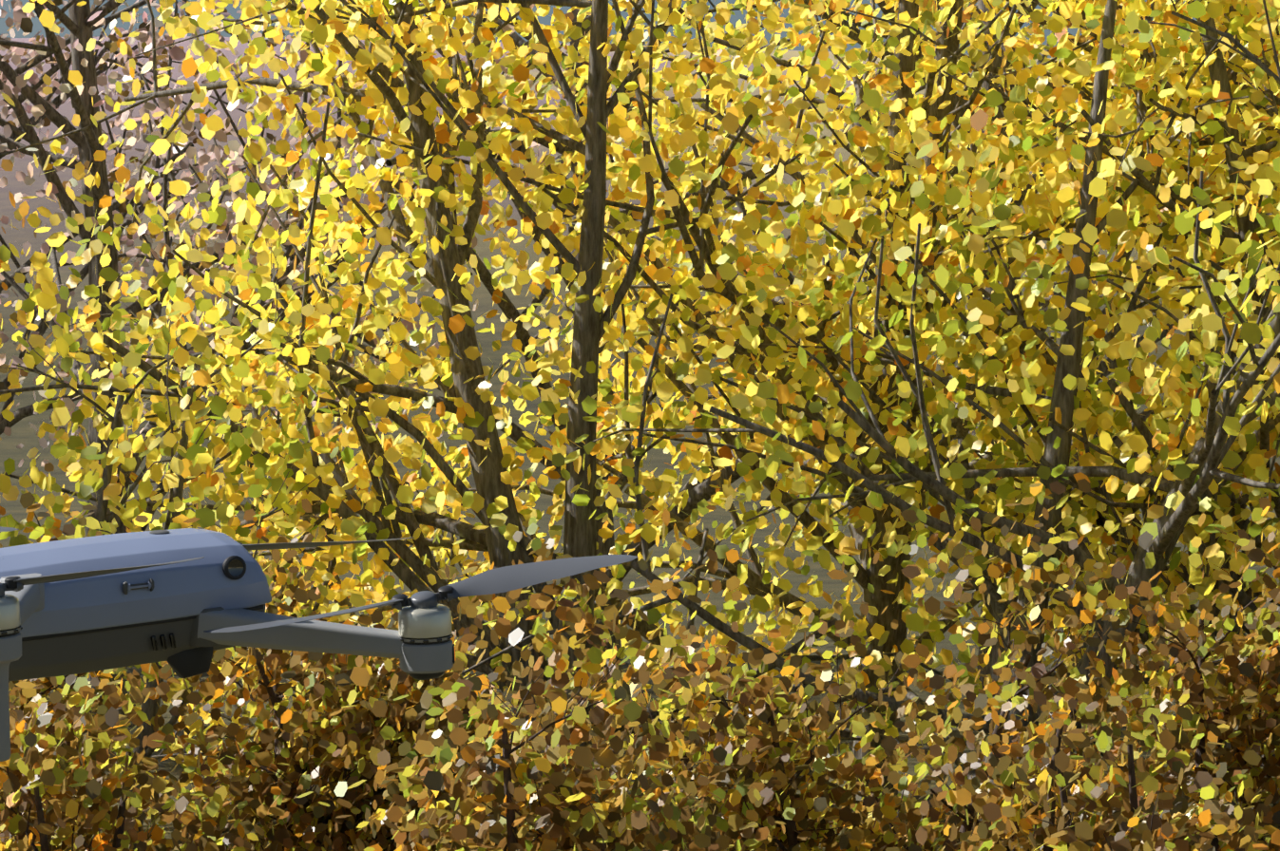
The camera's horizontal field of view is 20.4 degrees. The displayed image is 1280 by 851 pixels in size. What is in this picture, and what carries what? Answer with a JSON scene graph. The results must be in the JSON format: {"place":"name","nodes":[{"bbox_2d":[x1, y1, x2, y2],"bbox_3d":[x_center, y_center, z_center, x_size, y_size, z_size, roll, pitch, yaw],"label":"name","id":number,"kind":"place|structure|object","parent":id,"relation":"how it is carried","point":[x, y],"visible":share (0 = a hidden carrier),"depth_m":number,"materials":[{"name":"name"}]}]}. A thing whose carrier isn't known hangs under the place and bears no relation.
{"place":"outdoors","nodes":[
{"label":"outdoors","id":0,"kind":"place"},
{"bbox_2d":[0,526,637,762],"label":"drone","id":1,"kind":"object","parent":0,"point":[184,602],"visible":1,"depth_m":1.81,"materials":[{"name":"grey plastic"}]},
{"bbox_2d":[0,0,1278,57],"label":"sky","id":2,"kind":"structure","parent":0,"point":[37,27],"materials":[{"name":"grey"}]},
{"bbox_2d":[0,36,1279,850],"bbox_3d":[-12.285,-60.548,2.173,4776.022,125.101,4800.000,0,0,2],"label":"terrain","id":3,"kind":"structure","parent":0,"point":[23,432],"depth_m":106.80,"materials":[{"name":"grey"}]},
{"bbox_2d":[9,208,50,364],"bbox_3d":[-10.112,-3.462,28.662,9.870,10.808,8.398,0,0,-22],"label":"tree","id":4,"kind":"object","parent":3,"relation":"on","point":[17,216],"visible":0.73,"depth_m":27.76,"materials":[{"name":"yellow plant"}]},
{"bbox_2d":[0,468,216,850],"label":"shrub","id":5,"kind":"object","parent":3,"relation":"on","point":[28,499],"visible":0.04,"depth_m":11.44,"materials":[{"name":"yellow plant"}]},
{"bbox_2d":[0,663,352,850],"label":"shrub","id":6,"kind":"object","parent":3,"relation":"on","point":[47,754],"visible":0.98,"depth_m":9.88,"materials":[{"name":"yellow plant"}]},
{"bbox_2d":[0,95,480,850],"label":"tree","id":7,"kind":"object","parent":3,"relation":"on","point":[181,511],"visible":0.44,"depth_m":13.49,"materials":[{"name":"yellow plant"}]},
{"bbox_2d":[0,0,537,477],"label":"tree","id":8,"kind":"object","parent":3,"relation":"on","point":[40,122],"visible":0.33,"depth_m":29.32,"materials":[{"name":"yellow plant"}]},
{"bbox_2d":[0,0,658,719],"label":"tree","id":9,"kind":"object","parent":3,"relation":"on","point":[78,21],"visible":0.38,"depth_m":21.94,"materials":[{"name":"yellow plant"}]},
{"bbox_2d":[0,80,697,802],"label":"tree","id":10,"kind":"object","parent":3,"relation":"on","point":[413,478],"visible":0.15,"depth_m":16.94,"materials":[{"name":"yellow plant"}]},
{"bbox_2d":[98,484,617,850],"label":"shrub","id":11,"kind":"object","parent":3,"relation":"on","point":[307,742],"visible":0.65,"depth_m":11.38,"materials":[{"name":"yellow plant"}]},
{"bbox_2d":[0,0,1058,850],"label":"tree","id":12,"kind":"object","parent":3,"relation":"on","point":[428,76],"visible":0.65,"depth_m":14.25,"materials":[{"name":"yellow plant"}]},
{"bbox_2d":[332,522,785,850],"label":"shrub","id":13,"kind":"object","parent":3,"relation":"on","point":[563,814],"visible":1,"depth_m":9.26,"materials":[{"name":"yellow plant"}]},
{"bbox_2d":[123,0,1051,709],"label":"tree","id":14,"kind":"object","parent":3,"relation":"on","point":[697,492],"visible":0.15,"depth_m":21.86,"materials":[{"name":"yellow plant"}]},
{"bbox_2d":[156,0,1279,823],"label":"tree","id":15,"kind":"object","parent":3,"relation":"on","point":[804,143],"visible":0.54,"depth_m":15.13,"materials":[{"name":"yellow plant"}]},
{"bbox_2d":[420,0,1279,850],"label":"tree","id":16,"kind":"object","parent":3,"relation":"on","point":[1232,416],"visible":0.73,"depth_m":13.51,"materials":[{"name":"yellow plant"}]},
{"bbox_2d":[439,0,1279,725],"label":"tree","id":17,"kind":"object","parent":3,"relation":"on","point":[722,42],"visible":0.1,"depth_m":21.04,"materials":[{"name":"yellow plant"}]},
{"bbox_2d":[490,475,1231,850],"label":"shrub","id":18,"kind":"object","parent":3,"relation":"on","point":[772,745],"visible":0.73,"depth_m":11.04,"materials":[{"name":"yellow plant"}]},
{"bbox_2d":[536,0,1279,672],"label":"tree","id":19,"kind":"object","parent":3,"relation":"on","point":[1101,367],"visible":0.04,"depth_m":27.47,"materials":[{"name":"yellow plant"}]},
{"bbox_2d":[742,0,1279,834],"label":"tree","id":20,"kind":"object","parent":3,"relation":"on","point":[1217,85],"visible":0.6,"depth_m":13.74,"materials":[{"name":"yellow plant"}]},
{"bbox_2d":[756,0,1279,820],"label":"tree","id":21,"kind":"object","parent":3,"relation":"on","point":[1121,418],"visible":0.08,"depth_m":14.91,"materials":[{"name":"yellow plant"}]},
{"bbox_2d":[819,0,1279,825],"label":"tree","id":22,"kind":"object","parent":3,"relation":"on","point":[1211,184],"visible":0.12,"depth_m":15.85,"materials":[{"name":"yellow plant"}]},
{"bbox_2d":[861,622,1279,850],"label":"shrub","id":23,"kind":"object","parent":3,"relation":"on","point":[1060,793],"visible":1,"depth_m":9.79,"materials":[{"name":"yellow plant"}]},
{"bbox_2d":[969,0,1278,609],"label":"tree","id":24,"kind":"object","parent":3,"relation":"on","point":[1192,49],"depth_m":21.52,"materials":[{"name":"yellow plant"}]},
{"bbox_2d":[1010,496,1279,850],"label":"shrub","id":25,"kind":"object","parent":3,"relation":"on","point":[1249,690],"visible":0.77,"depth_m":11.30,"materials":[{"name":"yellow plant"}]},
{"bbox_2d":[1083,182,1279,843],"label":"tree","id":26,"kind":"object","parent":3,"relation":"on","point":[1194,578],"visible":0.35,"depth_m":13.01,"materials":[{"name":"yellow plant"}]}
]}

